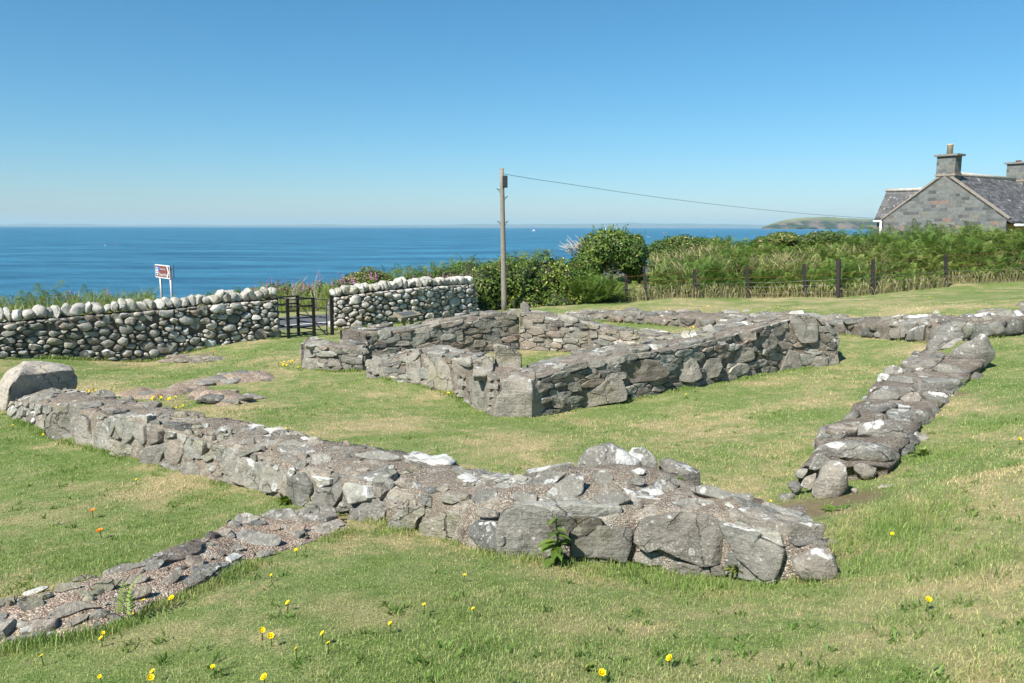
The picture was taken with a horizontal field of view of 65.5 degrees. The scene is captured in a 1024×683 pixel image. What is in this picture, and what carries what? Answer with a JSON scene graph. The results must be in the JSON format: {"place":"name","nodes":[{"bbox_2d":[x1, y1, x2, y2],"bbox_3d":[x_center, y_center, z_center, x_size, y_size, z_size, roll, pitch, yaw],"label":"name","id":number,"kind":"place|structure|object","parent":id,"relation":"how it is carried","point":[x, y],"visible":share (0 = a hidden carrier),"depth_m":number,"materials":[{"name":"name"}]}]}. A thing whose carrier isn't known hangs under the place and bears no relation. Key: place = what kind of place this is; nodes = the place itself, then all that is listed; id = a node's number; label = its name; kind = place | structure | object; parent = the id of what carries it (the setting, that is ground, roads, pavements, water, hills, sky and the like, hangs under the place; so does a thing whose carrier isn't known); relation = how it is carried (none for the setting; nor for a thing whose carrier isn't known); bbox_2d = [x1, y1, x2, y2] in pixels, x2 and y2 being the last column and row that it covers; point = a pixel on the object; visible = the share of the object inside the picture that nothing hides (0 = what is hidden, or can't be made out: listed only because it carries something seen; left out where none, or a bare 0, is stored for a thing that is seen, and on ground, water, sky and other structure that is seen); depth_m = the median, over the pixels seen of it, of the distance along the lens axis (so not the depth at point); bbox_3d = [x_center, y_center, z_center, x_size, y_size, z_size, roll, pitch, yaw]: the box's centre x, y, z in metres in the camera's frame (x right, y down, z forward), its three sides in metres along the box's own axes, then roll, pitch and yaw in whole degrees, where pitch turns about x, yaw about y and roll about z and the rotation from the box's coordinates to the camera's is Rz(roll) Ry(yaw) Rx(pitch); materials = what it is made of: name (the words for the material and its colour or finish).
{"place":"outdoors","nodes":[
{"label":"outdoors","id":0,"kind":"place"},
{"bbox_2d":[0,258,558,321],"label":"verge grass","id":1,"kind":"structure","parent":0,"point":[282,301],"depth_m":30.22,"materials":[{"name":"green plant"}]},
{"bbox_2d":[0,223,766,227],"bbox_3d":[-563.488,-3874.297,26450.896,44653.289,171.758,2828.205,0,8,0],"label":"coast","id":2,"kind":"structure","parent":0,"point":[639,225],"depth_m":25677.96},
{"bbox_2d":[0,226,874,307],"bbox_3d":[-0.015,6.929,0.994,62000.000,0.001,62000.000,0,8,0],"label":"sea","id":3,"kind":"structure","parent":0,"point":[204,260],"depth_m":228.49,"materials":[{"name":"liquid"}]},
{"bbox_2d":[0,264,1023,682],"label":"ground","id":4,"kind":"structure","parent":0,"point":[966,294],"depth_m":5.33,"materials":[{"name":"green plant"}]},
{"bbox_2d":[0,361,77,410],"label":"boulder","id":5,"kind":"object","parent":4,"relation":"on","point":[22,379],"visible":0.79,"depth_m":11.97,"materials":[{"name":"grey stone"}]},
{"bbox_2d":[0,286,281,360],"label":"boundary wall","id":6,"kind":"structure","parent":4,"relation":"on","point":[223,317],"depth_m":19.84,"materials":[{"name":"grey stone"}]},
{"bbox_2d":[147,674,154,682],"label":"hawkbit","id":7,"kind":"object","parent":4,"relation":"on","point":[150,677],"visible":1,"depth_m":2.93,"materials":[{"name":"yellow plant"}]},
{"bbox_2d":[155,264,173,308],"bbox_3d":[-11.438,-1.489,26.621,0.390,2.144,1.482,-7,11,-41],"label":"road sign","id":8,"kind":"object","parent":4,"relation":"on","point":[163,271],"visible":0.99,"depth_m":26.25,"materials":[{"name":"white metal"}]},
{"bbox_2d":[0,505,349,642],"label":"wall footing","id":9,"kind":"object","parent":4,"relation":"on","point":[177,568],"depth_m":4.33,"materials":[{"name":"grey stone"}]},
{"bbox_2d":[109,575,141,614],"bbox_3d":[-1.817,1.197,3.768,0.125,0.178,0.130,4,9,26],"label":"fern","id":10,"kind":"object","parent":9,"relation":"on","point":[121,603],"visible":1,"depth_m":3.77,"materials":[{"name":"green plant"}]},
{"bbox_2d":[158,354,223,362],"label":"well kerb","id":11,"kind":"structure","parent":4,"relation":"on","point":[183,358],"depth_m":19.62,"materials":[{"name":"grey stone"}]},
{"bbox_2d":[115,370,275,398],"bbox_3d":[-5.393,0.764,14.062,2.726,0.278,2.760,0,8,0],"label":"wall footing","id":12,"kind":"object","parent":4,"relation":"on","point":[223,378],"depth_m":13.95,"materials":[{"name":"grey stone"}]},
{"bbox_2d":[210,664,215,678],"bbox_3d":[-1.121,1.247,2.989,0.020,0.071,0.019,-5,9,-30],"label":"hawkbit","id":13,"kind":"object","parent":4,"relation":"on","point":[212,666],"visible":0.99,"depth_m":2.99,"materials":[{"name":"yellow plant"}]},
{"bbox_2d":[187,387,266,406],"bbox_3d":[-4.611,0.886,12.656,1.560,0.287,1.604,0,8,0],"label":"wall footing","id":14,"kind":"object","parent":4,"relation":"on","point":[204,395],"depth_m":12.24,"materials":[{"name":"grey stone"}]},
{"bbox_2d":[259,627,264,639],"bbox_3d":[-1.045,1.231,3.336,0.022,0.070,0.025,3,9,18],"label":"hawkbit","id":15,"kind":"object","parent":4,"relation":"on","point":[262,629],"visible":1,"depth_m":3.34,"materials":[{"name":"yellow plant"}]},
{"bbox_2d":[260,673,266,682],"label":"hawkbit","id":16,"kind":"object","parent":4,"relation":"on","point":[263,677],"visible":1,"depth_m":2.88,"materials":[{"name":"yellow plant"}]},
{"bbox_2d":[267,632,273,646],"bbox_3d":[-0.986,1.228,3.256,0.024,0.074,0.026,5,10,33],"label":"hawkbit","id":17,"kind":"object","parent":4,"relation":"on","point":[270,635],"visible":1,"depth_m":3.26,"materials":[{"name":"yellow plant"}]},
{"bbox_2d":[0,248,558,311],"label":"verge undergrowth","id":18,"kind":"object","parent":4,"relation":"on","point":[398,271],"visible":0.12,"depth_m":34.79,"materials":[{"name":"green plant"}]},
{"bbox_2d":[274,493,293,505],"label":"dock plant","id":19,"kind":"object","parent":4,"relation":"on","point":[285,499],"visible":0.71,"depth_m":6.47,"materials":[{"name":"green plant"}]},
{"bbox_2d":[286,277,309,309],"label":"dead shrub","id":20,"kind":"object","parent":4,"relation":"on","point":[293,294],"visible":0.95,"depth_m":31.57,"materials":[{"name":"plant"}]},
{"bbox_2d":[275,295,333,338],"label":"kissing gate","id":21,"kind":"structure","parent":4,"relation":"on","point":[298,317],"depth_m":22.09,"materials":[{"name":"black metal"}]},
{"bbox_2d":[306,283,310,304],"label":"fireweed","id":22,"kind":"object","parent":4,"relation":"on","point":[307,291],"visible":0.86,"depth_m":33.53,"materials":[{"name":"green plant"}]},
{"bbox_2d":[310,270,324,311],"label":"dead shrub","id":23,"kind":"object","parent":4,"relation":"on","point":[315,292],"visible":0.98,"depth_m":31.55,"materials":[{"name":"plant"}]},
{"bbox_2d":[315,275,319,296],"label":"fireweed","id":24,"kind":"object","parent":4,"relation":"on","point":[317,281],"visible":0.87,"depth_m":33.51,"materials":[{"name":"green plant"}]},
{"bbox_2d":[318,273,322,303],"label":"fireweed","id":25,"kind":"object","parent":4,"relation":"on","point":[319,287],"visible":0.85,"depth_m":33.49,"materials":[{"name":"green plant"}]},
{"bbox_2d":[336,266,393,287],"bbox_3d":[-6.412,-2.570,35.893,2.932,1.635,3.035,0,8,0],"label":"scrub bush","id":26,"kind":"object","parent":4,"relation":"on","point":[360,276],"visible":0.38,"depth_m":35.26,"materials":[{"name":"green plant"}]},
{"bbox_2d":[327,276,479,328],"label":"boundary wall","id":27,"kind":"structure","parent":4,"relation":"on","point":[380,302],"depth_m":24.73,"materials":[{"name":"grey stone"}]},
{"bbox_2d":[393,310,421,325],"bbox_3d":[-2.792,-0.436,21.305,0.541,0.712,0.972,6,10,37],"label":"information board","id":28,"kind":"object","parent":4,"relation":"on","point":[410,315],"visible":0.62,"depth_m":21.18,"materials":[{"name":"grey wood"}]},
{"bbox_2d":[7,388,837,583],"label":"enclosure wall","id":29,"kind":"structure","parent":4,"relation":"on","point":[608,501],"depth_m":5.43,"materials":[{"name":"grey stone"}]},
{"bbox_2d":[395,261,483,288],"bbox_3d":[-3.364,-2.882,36.849,5.158,1.752,3.404,3,9,18],"label":"scrub bush","id":30,"kind":"object","parent":4,"relation":"on","point":[464,269],"visible":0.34,"depth_m":36.21,"materials":[{"name":"green plant"}]},
{"bbox_2d":[497,168,507,310],"bbox_3d":[-0.305,-3.363,27.246,0.384,5.027,0.248,4,9,27],"label":"utility pole","id":31,"kind":"object","parent":4,"relation":"on","point":[503,181],"visible":0.98,"depth_m":27.16,"materials":[{"name":"grey wood"}]},
{"bbox_2d":[506,174,883,218],"bbox_3d":[9.821,-6.292,35.948,27.050,1.284,1.318,-6,10,-39],"label":"overhead cable","id":32,"kind":"object","parent":31,"relation":"attached to","point":[682,200],"visible":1,"depth_m":34.21,"materials":[{"name":"grey plastic"}]},
{"bbox_2d":[463,250,604,310],"bbox_3d":[0.827,-2.166,29.075,5.264,2.427,3.116,0,8,0],"label":"ivy hedge","id":33,"kind":"object","parent":4,"relation":"on","point":[538,284],"visible":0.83,"depth_m":28.45,"materials":[{"name":"green plant"}]},
{"bbox_2d":[535,515,576,566],"bbox_3d":[0.253,1.199,4.724,0.230,0.353,0.297,8,11,44],"label":"sow thistle","id":34,"kind":"object","parent":4,"relation":"on","point":[556,550],"visible":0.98,"depth_m":4.70,"materials":[{"name":"green plant"}]},
{"bbox_2d":[300,302,839,417],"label":"ruined chapel","id":35,"kind":"structure","parent":4,"relation":"on","point":[602,364],"depth_m":13.62,"materials":[{"name":"grey stone"}]},
{"bbox_2d":[571,661,597,670],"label":"fern sprig","id":36,"kind":"object","parent":4,"relation":"on","point":[589,664],"visible":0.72,"depth_m":2.98,"materials":[{"name":"green plant"}]},
{"bbox_2d":[556,272,634,302],"bbox_3d":[3.022,-1.984,28.695,2.924,1.141,2.411,0,8,0],"label":"fern clump","id":37,"kind":"object","parent":4,"relation":"on","point":[606,291],"visible":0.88,"depth_m":28.32,"materials":[{"name":"green plant"}]},
{"bbox_2d":[598,668,605,682],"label":"hawkbit","id":38,"kind":"object","parent":4,"relation":"on","point":[602,672],"visible":1,"depth_m":2.83,"materials":[{"name":"yellow plant"}]},
{"bbox_2d":[559,224,649,284],"bbox_3d":[3.736,-3.231,31.234,3.014,2.736,3.589,8,11,42],"label":"ivy bush","id":39,"kind":"object","parent":4,"relation":"on","point":[619,250],"visible":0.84,"depth_m":30.75,"materials":[{"name":"green plant"}]},
{"bbox_2d":[666,654,671,667],"bbox_3d":[0.589,1.209,2.994,0.022,0.067,0.028,0,8,0],"label":"hawkbit","id":40,"kind":"object","parent":4,"relation":"on","point":[668,657],"visible":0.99,"depth_m":3.00,"materials":[{"name":"yellow plant"}]},
{"bbox_2d":[644,233,731,264],"bbox_3d":[7.806,-4.121,36.017,5.584,1.542,3.052,-6,10,-35],"label":"scrub bush","id":41,"kind":"object","parent":4,"relation":"on","point":[660,246],"visible":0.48,"depth_m":34.78,"materials":[{"name":"green plant"}]},
{"bbox_2d":[721,564,741,576],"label":"wild plant","id":42,"kind":"object","parent":4,"relation":"on","point":[735,568],"visible":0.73,"depth_m":4.50,"materials":[{"name":"green plant"}]},
{"bbox_2d":[748,231,800,246],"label":"scrub bush","id":43,"kind":"object","parent":4,"relation":"on","point":[792,239],"visible":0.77,"depth_m":35.04,"materials":[{"name":"green plant"}]},
{"bbox_2d":[564,301,1023,341],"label":"enclosure wall","id":44,"kind":"structure","parent":4,"relation":"on","point":[998,322],"depth_m":16.94,"materials":[{"name":"grey stone"}]},
{"bbox_2d":[786,505,806,513],"bbox_3d":[2.016,1.276,5.718,0.680,0.302,1.051,0,8,0],"label":"threshold","id":45,"kind":"object","parent":4,"relation":"on","point":[801,508],"depth_m":5.89,"materials":[{"name":"grey stone"}]},
{"bbox_2d":[608,218,1023,299],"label":"bracken","id":46,"kind":"object","parent":4,"relation":"on","point":[920,243],"visible":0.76,"depth_m":31.98,"materials":[{"name":"green plant"}]},
{"bbox_2d":[610,252,1023,300],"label":"wire fence","id":47,"kind":"object","parent":4,"relation":"on","point":[838,276],"visible":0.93,"depth_m":28.85,"materials":[{"name":"brown wood"}]},
{"bbox_2d":[614,238,1023,300],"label":"dry grass","id":48,"kind":"structure","parent":4,"relation":"on","point":[922,284],"depth_m":30.49,"materials":[{"name":"green plant"}]},
{"bbox_2d":[793,230,856,247],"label":"scrub bush","id":49,"kind":"object","parent":4,"relation":"on","point":[817,236],"visible":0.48,"depth_m":35.86,"materials":[{"name":"green plant"}]},
{"bbox_2d":[819,503,849,511],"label":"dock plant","id":50,"kind":"object","parent":4,"relation":"on","point":[829,506],"visible":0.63,"depth_m":5.74,"materials":[{"name":"green plant"}]},
{"bbox_2d":[779,320,995,499],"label":"boulder wall","id":51,"kind":"structure","parent":4,"relation":"on","point":[874,433],"depth_m":8.33,"materials":[{"name":"grey stone"}]},
{"bbox_2d":[908,445,932,456],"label":"grass tuft","id":52,"kind":"object","parent":4,"relation":"on","point":[923,451],"visible":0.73,"depth_m":6.97,"materials":[{"name":"green plant"}]},
{"bbox_2d":[926,596,931,610],"bbox_3d":[1.764,1.120,3.373,0.025,0.079,0.022,6,10,35],"label":"hawkbit","id":53,"kind":"object","parent":4,"relation":"on","point":[928,598],"visible":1,"depth_m":3.37,"materials":[{"name":"yellow plant"}]},
{"bbox_2d":[873,144,1023,261],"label":"cottage","id":54,"kind":"structure","parent":4,"relation":"on","point":[952,194],"depth_m":41.59,"materials":[{"name":"grey stone blocks"},{"name":"slate"},{"name":"white painted wood"}]},
{"bbox_2d":[0,0,1023,224],"label":"sky","id":55,"kind":"structure","parent":0,"point":[113,112],"materials":[{"name":"blue"}]},
{"bbox_2d":[762,217,876,228],"bbox_3d":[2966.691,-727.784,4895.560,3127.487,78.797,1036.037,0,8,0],"label":"headland","id":56,"kind":"structure","parent":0,"point":[822,223],"depth_m":4575.48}
]}

